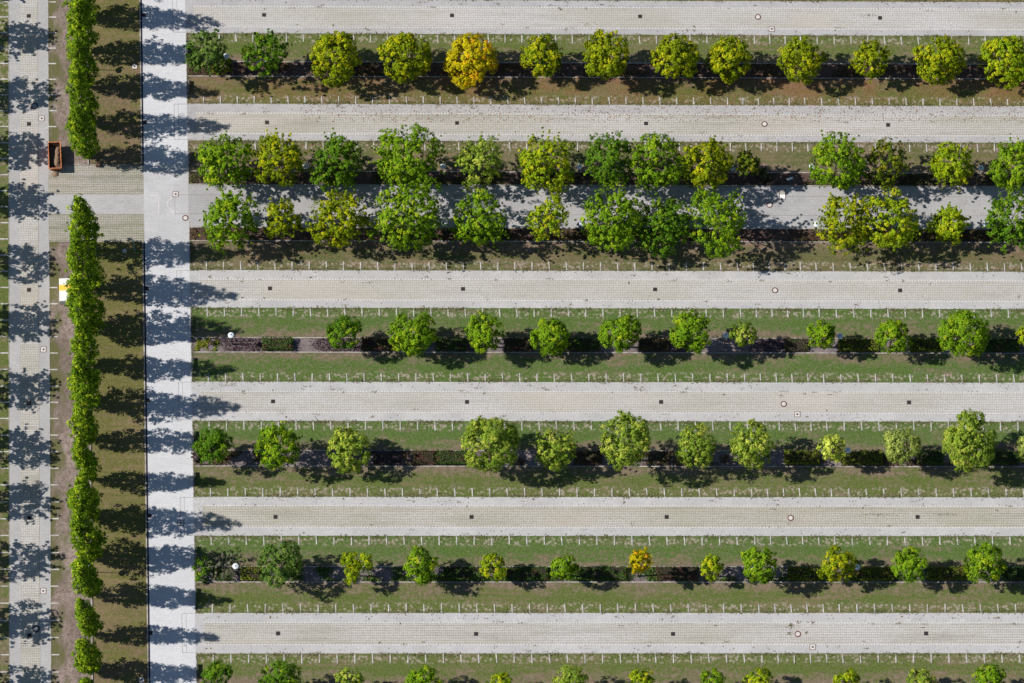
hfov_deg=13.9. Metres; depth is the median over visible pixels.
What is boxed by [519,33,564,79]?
tree
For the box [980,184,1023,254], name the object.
tree
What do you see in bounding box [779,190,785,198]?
inspection cover
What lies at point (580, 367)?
grass verge
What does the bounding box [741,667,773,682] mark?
tree
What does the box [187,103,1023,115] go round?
lane edge paving
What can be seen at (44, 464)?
road
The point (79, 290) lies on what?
columnar tree
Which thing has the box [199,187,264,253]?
tree
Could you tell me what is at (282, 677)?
tree
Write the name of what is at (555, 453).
tree
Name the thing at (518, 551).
grass verge
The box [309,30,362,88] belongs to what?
tree
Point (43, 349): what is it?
inspection cover
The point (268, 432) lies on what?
tree
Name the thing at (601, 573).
hedge
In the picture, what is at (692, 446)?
tree
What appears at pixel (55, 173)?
soil heap
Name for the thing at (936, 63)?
tree
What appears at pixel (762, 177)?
shrub
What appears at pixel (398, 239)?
tree
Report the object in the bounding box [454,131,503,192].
tree
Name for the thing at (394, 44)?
tree
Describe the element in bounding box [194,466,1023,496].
grass verge
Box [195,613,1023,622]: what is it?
lane edge paving
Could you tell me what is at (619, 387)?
lane edge paving
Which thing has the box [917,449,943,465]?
hedge
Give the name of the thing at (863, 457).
hedge
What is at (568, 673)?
tree
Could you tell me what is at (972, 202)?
lane
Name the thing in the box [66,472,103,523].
columnar tree
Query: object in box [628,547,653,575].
tree
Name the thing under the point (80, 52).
columnar tree
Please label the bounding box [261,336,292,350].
hedge
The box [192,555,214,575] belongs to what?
shrub
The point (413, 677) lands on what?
tree
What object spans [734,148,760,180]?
tree
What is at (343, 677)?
tree
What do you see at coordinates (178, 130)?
paving joint
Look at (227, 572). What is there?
shrub
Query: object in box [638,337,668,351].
hedge
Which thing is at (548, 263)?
stall markers
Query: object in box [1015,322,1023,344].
tree
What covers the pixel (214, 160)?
tree
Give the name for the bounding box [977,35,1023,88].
tree
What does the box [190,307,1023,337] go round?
grass verge
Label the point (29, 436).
road
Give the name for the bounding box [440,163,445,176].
street lamp
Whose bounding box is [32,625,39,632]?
manhole cover
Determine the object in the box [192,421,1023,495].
kerb
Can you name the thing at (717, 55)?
tree
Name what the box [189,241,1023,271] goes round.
grass verge
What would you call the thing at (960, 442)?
tree
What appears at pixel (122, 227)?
crossing paving
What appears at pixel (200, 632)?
lane entry paving
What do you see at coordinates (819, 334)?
tree
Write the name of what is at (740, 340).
tree
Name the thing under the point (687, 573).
hedge
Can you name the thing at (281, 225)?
tree
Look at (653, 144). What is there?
tree
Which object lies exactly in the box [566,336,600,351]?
hedge
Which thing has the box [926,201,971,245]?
tree
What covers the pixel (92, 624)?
columnar tree
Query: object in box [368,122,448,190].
tree
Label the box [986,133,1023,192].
tree
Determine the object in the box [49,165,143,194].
crossing paving
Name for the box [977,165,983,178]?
street lamp
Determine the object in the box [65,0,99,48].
columnar tree
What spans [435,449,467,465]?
hedge
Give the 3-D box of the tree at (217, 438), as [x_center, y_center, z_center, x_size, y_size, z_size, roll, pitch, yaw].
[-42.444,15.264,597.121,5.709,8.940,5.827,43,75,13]
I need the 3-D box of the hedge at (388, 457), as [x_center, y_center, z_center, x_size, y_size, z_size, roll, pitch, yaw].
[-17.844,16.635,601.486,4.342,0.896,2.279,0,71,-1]
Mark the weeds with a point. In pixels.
(201, 343)
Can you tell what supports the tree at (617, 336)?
on the planting bed at (304, 345)
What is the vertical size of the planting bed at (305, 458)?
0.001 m
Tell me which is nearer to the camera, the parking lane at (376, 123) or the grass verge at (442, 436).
the grass verge at (442, 436)
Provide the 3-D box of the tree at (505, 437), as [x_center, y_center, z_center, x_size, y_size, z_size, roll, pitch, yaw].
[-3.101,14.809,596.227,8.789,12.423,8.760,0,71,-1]
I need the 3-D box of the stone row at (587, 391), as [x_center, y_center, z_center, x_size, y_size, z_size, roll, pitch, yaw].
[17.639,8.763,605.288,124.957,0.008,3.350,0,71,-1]
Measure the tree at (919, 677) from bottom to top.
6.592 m
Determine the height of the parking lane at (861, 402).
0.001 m
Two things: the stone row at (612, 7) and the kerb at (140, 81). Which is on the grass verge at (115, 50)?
the kerb at (140, 81)
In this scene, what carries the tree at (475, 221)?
on the planting bed at (770, 234)
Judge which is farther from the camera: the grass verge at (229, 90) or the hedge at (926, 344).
the grass verge at (229, 90)
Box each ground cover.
[188,62,1019,77]
[190,171,1010,185]
[190,228,1006,241]
[194,450,1023,465]
[197,566,1002,581]
[212,337,1023,352]
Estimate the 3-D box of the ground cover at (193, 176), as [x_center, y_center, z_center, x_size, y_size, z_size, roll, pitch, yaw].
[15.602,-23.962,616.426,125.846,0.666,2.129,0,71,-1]
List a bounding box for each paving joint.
[37,0,39,591]
[174,114,195,139]
[178,382,182,407]
[180,497,201,534]
[182,613,203,652]
[371,195,941,215]
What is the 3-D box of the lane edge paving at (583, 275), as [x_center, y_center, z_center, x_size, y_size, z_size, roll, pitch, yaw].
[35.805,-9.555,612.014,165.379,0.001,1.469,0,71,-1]
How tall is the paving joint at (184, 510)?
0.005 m
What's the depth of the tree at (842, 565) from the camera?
591.54 m
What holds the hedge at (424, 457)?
on the planting bed at (305, 458)
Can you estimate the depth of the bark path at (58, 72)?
619.90 m
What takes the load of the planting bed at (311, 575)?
on the ground
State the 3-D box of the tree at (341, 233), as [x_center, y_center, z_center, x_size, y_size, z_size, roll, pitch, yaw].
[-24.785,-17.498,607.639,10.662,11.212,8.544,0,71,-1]
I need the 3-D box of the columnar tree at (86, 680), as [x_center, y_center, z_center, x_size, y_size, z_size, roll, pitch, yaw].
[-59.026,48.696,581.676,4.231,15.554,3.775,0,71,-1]
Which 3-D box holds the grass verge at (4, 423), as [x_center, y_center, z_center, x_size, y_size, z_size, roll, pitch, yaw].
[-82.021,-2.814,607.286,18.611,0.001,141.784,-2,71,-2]
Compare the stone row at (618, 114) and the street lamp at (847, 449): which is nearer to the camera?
the street lamp at (847, 449)
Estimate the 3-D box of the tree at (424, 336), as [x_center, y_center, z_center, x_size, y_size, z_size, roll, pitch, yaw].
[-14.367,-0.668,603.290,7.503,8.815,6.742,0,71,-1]
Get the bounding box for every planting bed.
[186,62,1013,77]
[189,171,1023,185]
[190,228,1023,241]
[192,337,1023,352]
[193,450,1023,465]
[194,567,1023,581]
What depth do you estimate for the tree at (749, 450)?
595.35 m
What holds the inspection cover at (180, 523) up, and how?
on the road at (170, 484)
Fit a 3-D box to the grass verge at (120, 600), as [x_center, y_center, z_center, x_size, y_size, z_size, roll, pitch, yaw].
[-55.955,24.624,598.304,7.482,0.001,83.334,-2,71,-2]
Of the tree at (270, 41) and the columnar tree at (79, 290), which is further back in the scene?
the tree at (270, 41)
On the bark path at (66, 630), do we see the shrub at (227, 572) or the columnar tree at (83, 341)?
the columnar tree at (83, 341)
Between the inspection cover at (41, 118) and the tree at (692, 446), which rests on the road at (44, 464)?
the inspection cover at (41, 118)
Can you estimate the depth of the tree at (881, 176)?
610.46 m
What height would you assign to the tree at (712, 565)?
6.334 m
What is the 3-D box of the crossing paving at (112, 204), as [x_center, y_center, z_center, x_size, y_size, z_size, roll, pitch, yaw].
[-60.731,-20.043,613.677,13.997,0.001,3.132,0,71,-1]
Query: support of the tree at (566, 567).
on the planting bed at (311, 575)
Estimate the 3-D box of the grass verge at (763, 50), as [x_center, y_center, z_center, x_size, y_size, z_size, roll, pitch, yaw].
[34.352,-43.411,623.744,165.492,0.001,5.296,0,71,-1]
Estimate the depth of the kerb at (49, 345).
606.28 m
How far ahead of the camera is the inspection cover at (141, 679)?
590.40 m
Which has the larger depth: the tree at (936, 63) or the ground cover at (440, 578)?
the tree at (936, 63)
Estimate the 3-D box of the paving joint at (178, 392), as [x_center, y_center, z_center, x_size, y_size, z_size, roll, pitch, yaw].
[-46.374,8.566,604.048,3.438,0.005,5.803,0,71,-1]
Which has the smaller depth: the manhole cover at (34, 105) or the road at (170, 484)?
the road at (170, 484)
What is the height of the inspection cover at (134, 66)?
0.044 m
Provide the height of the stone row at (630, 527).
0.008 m
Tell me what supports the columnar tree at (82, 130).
on the bark path at (58, 72)
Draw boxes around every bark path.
[48,0,89,164]
[49,242,93,682]
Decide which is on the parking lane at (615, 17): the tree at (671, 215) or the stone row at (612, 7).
the stone row at (612, 7)
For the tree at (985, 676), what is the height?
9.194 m
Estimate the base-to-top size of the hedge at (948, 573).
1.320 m
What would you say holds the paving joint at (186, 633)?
on the road at (170, 484)
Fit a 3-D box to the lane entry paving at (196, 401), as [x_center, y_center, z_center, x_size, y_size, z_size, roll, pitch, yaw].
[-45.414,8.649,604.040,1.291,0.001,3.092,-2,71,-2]
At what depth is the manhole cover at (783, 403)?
605.64 m
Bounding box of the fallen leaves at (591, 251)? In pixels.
[200,236,1021,261]
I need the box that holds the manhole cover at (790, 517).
[787,515,793,520]
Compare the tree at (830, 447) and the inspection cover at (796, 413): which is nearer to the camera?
the tree at (830, 447)
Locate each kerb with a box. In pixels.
[8,0,50,682]
[49,241,148,682]
[87,0,141,164]
[186,34,999,101]
[188,150,1023,186]
[189,227,1023,259]
[190,308,1023,379]
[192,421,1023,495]
[194,536,1023,612]
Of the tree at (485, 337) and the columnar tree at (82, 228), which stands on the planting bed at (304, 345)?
the tree at (485, 337)
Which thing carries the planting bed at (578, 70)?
on the ground
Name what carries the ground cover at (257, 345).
on the planting bed at (304, 345)
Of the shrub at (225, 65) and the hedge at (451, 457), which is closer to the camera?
the hedge at (451, 457)
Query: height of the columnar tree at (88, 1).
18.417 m
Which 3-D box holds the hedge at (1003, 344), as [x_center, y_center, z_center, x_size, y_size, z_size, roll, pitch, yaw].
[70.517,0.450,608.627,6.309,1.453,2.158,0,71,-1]
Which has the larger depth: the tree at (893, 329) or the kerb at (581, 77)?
the kerb at (581, 77)
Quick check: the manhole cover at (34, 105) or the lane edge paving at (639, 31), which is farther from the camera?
the lane edge paving at (639, 31)
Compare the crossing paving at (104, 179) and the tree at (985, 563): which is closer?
the tree at (985, 563)
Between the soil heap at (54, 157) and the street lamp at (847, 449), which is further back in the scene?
the soil heap at (54, 157)
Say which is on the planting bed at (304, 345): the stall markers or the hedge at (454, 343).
the hedge at (454, 343)
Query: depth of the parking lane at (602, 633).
593.94 m
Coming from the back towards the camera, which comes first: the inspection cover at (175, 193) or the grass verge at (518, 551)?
the inspection cover at (175, 193)
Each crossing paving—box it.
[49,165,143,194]
[49,194,143,213]
[49,214,143,240]
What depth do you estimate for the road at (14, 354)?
606.34 m
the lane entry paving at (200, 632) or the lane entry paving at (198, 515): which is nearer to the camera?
the lane entry paving at (200, 632)
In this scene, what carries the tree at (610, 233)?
on the planting bed at (770, 234)
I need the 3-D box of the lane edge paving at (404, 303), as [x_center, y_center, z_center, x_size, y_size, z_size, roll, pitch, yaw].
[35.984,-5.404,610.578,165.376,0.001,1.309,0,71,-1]
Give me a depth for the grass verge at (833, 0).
626.66 m
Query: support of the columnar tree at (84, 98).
on the bark path at (58, 72)
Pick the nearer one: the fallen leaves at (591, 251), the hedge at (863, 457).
the hedge at (863, 457)
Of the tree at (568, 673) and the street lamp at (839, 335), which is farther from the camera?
the street lamp at (839, 335)
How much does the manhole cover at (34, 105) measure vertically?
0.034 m
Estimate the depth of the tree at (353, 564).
591.23 m
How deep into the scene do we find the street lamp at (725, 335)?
604.57 m
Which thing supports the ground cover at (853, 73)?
on the planting bed at (578, 70)
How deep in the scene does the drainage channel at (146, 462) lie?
600.79 m
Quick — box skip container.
[48,141,61,170]
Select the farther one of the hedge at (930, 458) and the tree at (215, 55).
the tree at (215, 55)
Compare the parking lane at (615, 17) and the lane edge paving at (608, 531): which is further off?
the parking lane at (615, 17)
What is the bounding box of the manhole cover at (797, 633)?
[795,631,800,636]
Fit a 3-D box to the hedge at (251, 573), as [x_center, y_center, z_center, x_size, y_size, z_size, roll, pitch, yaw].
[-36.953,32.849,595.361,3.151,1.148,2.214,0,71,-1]
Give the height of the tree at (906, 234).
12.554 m
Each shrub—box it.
[191,447,201,461]
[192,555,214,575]
[195,571,209,583]
[205,543,242,578]
[212,58,233,75]
[757,167,771,183]
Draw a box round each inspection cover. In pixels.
[39,116,44,120]
[40,347,46,351]
[132,64,137,68]
[138,677,144,682]
[173,191,178,196]
[177,520,183,525]
[769,26,774,31]
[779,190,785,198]
[794,411,799,416]
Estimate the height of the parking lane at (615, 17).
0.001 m
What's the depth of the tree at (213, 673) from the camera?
581.55 m
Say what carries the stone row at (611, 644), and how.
on the parking lane at (602, 633)
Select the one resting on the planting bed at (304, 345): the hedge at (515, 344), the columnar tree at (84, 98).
the hedge at (515, 344)
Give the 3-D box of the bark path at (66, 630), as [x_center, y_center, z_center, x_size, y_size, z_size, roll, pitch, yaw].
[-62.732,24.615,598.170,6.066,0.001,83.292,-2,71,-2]
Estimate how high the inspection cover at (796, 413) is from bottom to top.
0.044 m
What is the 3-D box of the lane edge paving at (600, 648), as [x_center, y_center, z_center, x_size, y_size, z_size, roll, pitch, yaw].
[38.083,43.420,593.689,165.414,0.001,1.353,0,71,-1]
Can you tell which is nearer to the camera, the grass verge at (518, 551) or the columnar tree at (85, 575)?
the columnar tree at (85, 575)
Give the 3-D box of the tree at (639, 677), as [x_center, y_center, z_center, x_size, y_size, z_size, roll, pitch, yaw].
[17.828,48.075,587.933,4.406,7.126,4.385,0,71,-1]
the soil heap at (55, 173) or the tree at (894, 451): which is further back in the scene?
the soil heap at (55, 173)
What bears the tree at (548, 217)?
on the planting bed at (770, 234)
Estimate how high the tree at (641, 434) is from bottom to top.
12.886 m
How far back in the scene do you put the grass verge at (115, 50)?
620.01 m
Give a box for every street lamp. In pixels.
[228,332,233,344]
[232,563,238,574]
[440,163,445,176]
[576,164,582,176]
[723,332,728,344]
[837,333,842,345]
[845,447,850,455]
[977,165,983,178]
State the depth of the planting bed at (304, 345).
607.86 m
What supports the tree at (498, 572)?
on the planting bed at (311, 575)
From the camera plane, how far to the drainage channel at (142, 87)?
620.10 m
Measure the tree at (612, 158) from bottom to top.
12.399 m
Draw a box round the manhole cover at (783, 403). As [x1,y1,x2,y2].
[781,401,786,406]
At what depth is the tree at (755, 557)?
589.86 m
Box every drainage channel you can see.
[140,0,143,164]
[143,241,149,682]
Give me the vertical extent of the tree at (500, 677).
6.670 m
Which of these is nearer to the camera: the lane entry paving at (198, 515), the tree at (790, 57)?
the lane entry paving at (198, 515)
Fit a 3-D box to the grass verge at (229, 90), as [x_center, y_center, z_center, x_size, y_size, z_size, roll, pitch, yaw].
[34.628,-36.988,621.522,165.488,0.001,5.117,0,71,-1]
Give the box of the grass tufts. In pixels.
[186,0,1023,681]
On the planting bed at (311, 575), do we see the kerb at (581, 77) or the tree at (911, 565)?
the tree at (911, 565)
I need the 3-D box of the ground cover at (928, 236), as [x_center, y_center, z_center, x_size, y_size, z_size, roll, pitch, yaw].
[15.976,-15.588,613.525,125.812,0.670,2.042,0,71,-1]
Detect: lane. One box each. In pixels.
[188,184,1023,228]
[194,6,1023,28]
[196,113,1023,134]
[199,279,1023,300]
[201,392,1023,412]
[202,506,1023,526]
[204,623,1023,643]
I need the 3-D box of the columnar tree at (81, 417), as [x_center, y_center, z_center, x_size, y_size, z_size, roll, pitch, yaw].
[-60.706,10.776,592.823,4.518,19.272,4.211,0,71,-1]
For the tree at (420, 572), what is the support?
on the planting bed at (311, 575)
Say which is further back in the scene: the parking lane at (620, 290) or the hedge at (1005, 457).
the parking lane at (620, 290)
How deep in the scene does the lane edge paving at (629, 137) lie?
618.82 m
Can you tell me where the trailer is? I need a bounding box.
[59,275,69,304]
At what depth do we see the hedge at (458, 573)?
595.69 m
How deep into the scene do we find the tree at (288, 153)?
606.77 m
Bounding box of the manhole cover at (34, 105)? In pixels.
[31,102,37,108]
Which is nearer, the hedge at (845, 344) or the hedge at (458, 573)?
the hedge at (458, 573)
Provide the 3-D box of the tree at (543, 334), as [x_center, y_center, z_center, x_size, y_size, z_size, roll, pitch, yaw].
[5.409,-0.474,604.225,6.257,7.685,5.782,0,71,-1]
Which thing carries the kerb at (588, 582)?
on the ground
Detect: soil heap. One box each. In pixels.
[50,147,59,167]
[51,170,58,176]
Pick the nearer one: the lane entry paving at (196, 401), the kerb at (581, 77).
the lane entry paving at (196, 401)
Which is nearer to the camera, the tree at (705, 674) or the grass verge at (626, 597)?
the tree at (705, 674)
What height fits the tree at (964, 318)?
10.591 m
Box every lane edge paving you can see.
[185,0,1023,9]
[186,26,1023,35]
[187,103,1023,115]
[187,133,1023,142]
[190,270,1023,280]
[190,299,1023,308]
[191,382,1023,392]
[192,412,1023,421]
[193,497,1023,506]
[194,526,1023,535]
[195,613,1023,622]
[196,644,1023,653]
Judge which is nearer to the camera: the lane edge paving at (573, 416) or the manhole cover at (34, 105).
the lane edge paving at (573, 416)
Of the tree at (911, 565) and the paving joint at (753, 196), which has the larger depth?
the paving joint at (753, 196)
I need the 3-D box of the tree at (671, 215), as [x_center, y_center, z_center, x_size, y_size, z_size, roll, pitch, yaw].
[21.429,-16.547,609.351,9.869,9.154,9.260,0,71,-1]
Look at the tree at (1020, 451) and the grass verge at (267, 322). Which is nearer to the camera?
the tree at (1020, 451)
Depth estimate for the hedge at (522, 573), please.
595.95 m
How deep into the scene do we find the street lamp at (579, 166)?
612.66 m
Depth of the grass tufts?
605.66 m
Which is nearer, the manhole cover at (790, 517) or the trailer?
the manhole cover at (790, 517)
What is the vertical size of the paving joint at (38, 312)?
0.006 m
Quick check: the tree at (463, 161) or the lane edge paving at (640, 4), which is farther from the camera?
the lane edge paving at (640, 4)
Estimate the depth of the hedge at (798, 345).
608.07 m
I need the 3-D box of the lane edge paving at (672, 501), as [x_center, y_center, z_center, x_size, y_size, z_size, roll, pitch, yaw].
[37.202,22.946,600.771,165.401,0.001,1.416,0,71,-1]
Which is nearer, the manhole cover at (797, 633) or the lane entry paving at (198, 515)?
the manhole cover at (797, 633)
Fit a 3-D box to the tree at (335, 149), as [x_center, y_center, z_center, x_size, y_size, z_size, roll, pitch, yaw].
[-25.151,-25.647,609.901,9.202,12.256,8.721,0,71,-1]
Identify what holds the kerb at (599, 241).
on the ground
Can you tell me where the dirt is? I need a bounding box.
[200,1,1021,651]
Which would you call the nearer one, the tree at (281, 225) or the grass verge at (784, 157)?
the tree at (281, 225)
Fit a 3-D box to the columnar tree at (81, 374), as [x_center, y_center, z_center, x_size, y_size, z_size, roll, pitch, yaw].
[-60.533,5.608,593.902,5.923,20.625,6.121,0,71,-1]
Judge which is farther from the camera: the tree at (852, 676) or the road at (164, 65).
the road at (164, 65)
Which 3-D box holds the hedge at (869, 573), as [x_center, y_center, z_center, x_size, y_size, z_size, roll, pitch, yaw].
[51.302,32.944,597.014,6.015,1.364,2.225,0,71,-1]
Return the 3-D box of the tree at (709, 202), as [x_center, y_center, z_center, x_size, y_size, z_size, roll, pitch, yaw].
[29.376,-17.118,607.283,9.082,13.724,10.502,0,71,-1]
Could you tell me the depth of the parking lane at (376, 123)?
619.39 m
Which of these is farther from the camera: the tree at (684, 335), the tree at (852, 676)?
the tree at (684, 335)
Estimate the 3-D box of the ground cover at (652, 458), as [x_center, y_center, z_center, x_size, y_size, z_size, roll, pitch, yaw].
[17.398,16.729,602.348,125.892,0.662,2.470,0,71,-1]
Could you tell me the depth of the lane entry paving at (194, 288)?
609.67 m
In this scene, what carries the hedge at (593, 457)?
on the planting bed at (305, 458)
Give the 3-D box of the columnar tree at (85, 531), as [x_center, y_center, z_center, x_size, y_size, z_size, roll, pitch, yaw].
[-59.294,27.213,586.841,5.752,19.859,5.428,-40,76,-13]
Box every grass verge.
[0,0,8,682]
[89,0,140,164]
[91,242,147,682]
[187,33,1023,63]
[187,76,1023,105]
[188,140,1023,172]
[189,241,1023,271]
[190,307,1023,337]
[191,352,1023,382]
[192,421,1023,450]
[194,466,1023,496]
[195,536,1023,565]
[196,582,1023,612]
[197,653,1023,682]
[585,0,1023,1]
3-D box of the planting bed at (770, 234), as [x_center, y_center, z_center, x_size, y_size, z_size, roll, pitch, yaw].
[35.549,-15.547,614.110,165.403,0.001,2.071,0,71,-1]
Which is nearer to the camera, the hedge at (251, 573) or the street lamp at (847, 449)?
the hedge at (251, 573)
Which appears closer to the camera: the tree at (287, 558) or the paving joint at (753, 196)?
the tree at (287, 558)
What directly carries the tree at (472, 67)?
on the planting bed at (578, 70)
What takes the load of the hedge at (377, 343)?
on the planting bed at (304, 345)
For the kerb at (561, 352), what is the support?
on the ground
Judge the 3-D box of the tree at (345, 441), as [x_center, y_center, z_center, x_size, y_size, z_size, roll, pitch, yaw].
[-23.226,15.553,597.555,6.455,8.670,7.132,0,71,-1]
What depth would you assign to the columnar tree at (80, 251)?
597.26 m
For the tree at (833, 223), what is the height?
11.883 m
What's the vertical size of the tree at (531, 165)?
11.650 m
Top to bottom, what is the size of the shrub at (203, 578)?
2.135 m
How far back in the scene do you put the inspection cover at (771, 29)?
624.85 m
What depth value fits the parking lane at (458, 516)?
599.58 m
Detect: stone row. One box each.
[194,6,1023,29]
[196,112,1022,135]
[199,279,1023,301]
[201,391,1023,413]
[202,505,1023,527]
[204,622,1022,644]
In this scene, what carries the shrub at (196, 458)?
on the planting bed at (305, 458)
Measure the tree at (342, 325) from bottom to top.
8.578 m
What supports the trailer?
on the bark path at (66, 630)
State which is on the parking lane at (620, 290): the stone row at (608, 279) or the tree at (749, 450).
the stone row at (608, 279)
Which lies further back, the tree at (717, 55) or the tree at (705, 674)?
the tree at (717, 55)
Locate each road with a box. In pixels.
[9,0,20,682]
[20,0,39,682]
[38,0,50,682]
[142,0,187,165]
[143,166,188,240]
[145,241,195,682]
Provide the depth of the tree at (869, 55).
617.49 m
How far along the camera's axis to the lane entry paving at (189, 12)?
623.78 m
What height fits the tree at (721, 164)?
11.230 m
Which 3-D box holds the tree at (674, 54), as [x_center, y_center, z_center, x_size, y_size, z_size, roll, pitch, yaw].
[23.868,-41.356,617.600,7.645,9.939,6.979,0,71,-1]
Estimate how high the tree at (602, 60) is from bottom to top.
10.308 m
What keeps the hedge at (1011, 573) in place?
on the planting bed at (311, 575)
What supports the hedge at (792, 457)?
on the planting bed at (305, 458)
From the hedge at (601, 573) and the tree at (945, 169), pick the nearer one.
the hedge at (601, 573)
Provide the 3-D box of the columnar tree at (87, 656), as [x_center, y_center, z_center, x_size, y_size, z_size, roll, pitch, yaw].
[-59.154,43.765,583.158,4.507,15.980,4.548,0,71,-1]
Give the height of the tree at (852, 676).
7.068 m
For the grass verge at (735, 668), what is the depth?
592.38 m
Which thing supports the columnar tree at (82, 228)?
on the bark path at (66, 630)
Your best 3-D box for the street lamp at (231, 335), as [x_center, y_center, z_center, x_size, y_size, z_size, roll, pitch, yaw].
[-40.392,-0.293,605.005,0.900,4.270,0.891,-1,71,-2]
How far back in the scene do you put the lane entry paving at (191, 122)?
618.16 m
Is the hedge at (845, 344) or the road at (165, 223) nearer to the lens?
the hedge at (845, 344)
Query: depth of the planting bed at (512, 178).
616.57 m
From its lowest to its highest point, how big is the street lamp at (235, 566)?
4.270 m
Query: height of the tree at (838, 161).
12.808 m
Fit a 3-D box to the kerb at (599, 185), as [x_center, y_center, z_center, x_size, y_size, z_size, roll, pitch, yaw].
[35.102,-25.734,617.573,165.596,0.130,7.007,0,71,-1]
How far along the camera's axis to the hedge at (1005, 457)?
602.69 m
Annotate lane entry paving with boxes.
[185,6,193,25]
[187,113,195,132]
[190,279,198,298]
[192,392,200,411]
[193,506,202,525]
[195,623,204,643]
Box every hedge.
[240,565,261,580]
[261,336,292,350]
[360,336,391,351]
[373,450,401,464]
[413,449,434,464]
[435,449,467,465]
[436,336,465,351]
[443,565,483,580]
[503,336,531,351]
[505,565,547,580]
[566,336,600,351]
[574,450,601,465]
[580,566,626,581]
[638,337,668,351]
[656,566,698,580]
[783,338,808,351]
[783,449,819,465]
[788,565,822,580]
[838,336,878,351]
[842,449,882,465]
[852,565,893,580]
[909,337,941,351]
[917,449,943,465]
[927,565,966,580]
[977,337,1020,351]
[989,449,1018,465]
[1001,565,1023,580]
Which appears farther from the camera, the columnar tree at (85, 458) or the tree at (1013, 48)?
the tree at (1013, 48)
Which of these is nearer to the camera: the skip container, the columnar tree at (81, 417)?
the columnar tree at (81, 417)
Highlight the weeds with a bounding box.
[194,337,218,351]
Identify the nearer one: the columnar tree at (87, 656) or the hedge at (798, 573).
the columnar tree at (87, 656)
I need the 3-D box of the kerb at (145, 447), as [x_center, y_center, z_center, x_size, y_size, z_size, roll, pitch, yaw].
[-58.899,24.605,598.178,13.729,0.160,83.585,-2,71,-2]
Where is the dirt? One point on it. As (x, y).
(644, 389)
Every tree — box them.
[61,0,101,15]
[63,103,101,160]
[63,273,106,336]
[64,66,100,125]
[64,238,106,289]
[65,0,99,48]
[65,36,99,85]
[65,193,104,248]
[66,352,104,407]
[66,394,99,446]
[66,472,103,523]
[67,315,99,365]
[68,511,108,563]
[70,436,101,482]
[70,556,104,598]
[71,635,102,675]
[74,597,105,639]
[77,677,93,682]
[183,25,228,76]
[191,427,235,465]
[194,131,258,190]
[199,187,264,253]
[200,659,233,682]
[240,28,292,78]
[247,128,309,187]
[253,416,302,472]
[256,538,303,588]
[257,660,302,682]
[261,197,304,238]
[304,189,376,248]
[308,127,370,196]
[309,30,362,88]
[325,313,362,350]
[326,425,370,474]
[334,667,364,682]
[340,551,373,585]
[366,174,448,251]
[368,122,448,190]
[377,31,432,83]
[386,310,437,356]
[402,545,439,585]
[403,664,442,682]
[442,32,499,89]
[445,187,509,250]
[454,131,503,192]
[460,415,520,474]
[463,310,505,354]
[479,552,506,582]
[485,671,512,682]
[512,127,579,194]
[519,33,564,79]
[524,194,570,241]
[528,315,570,356]
[530,426,577,472]
[550,553,579,580]
[551,664,588,682]
[574,181,649,256]
[582,28,629,79]
[583,130,633,190]
[597,311,642,353]
[599,410,650,471]
[625,667,655,682]
[628,193,692,259]
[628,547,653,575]
[629,131,687,195]
[648,33,700,78]
[668,308,711,354]
[674,423,717,468]
[676,135,735,194]
[683,182,747,258]
[699,668,725,682]
[700,553,724,582]
[703,34,752,84]
[729,321,757,347]
[729,418,776,469]
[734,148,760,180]
[740,546,778,584]
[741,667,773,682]
[776,34,826,85]
[806,319,836,349]
[807,129,869,190]
[812,192,875,256]
[816,434,845,462]
[816,544,857,582]
[832,667,860,682]
[848,39,891,82]
[856,186,925,253]
[862,136,911,191]
[874,319,912,353]
[882,428,921,465]
[891,546,928,584]
[905,667,938,682]
[912,34,967,86]
[923,141,974,192]
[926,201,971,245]
[935,308,992,357]
[941,409,998,472]
[962,541,1007,583]
[971,663,1006,682]
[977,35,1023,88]
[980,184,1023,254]
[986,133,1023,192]
[1013,436,1023,462]
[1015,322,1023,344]

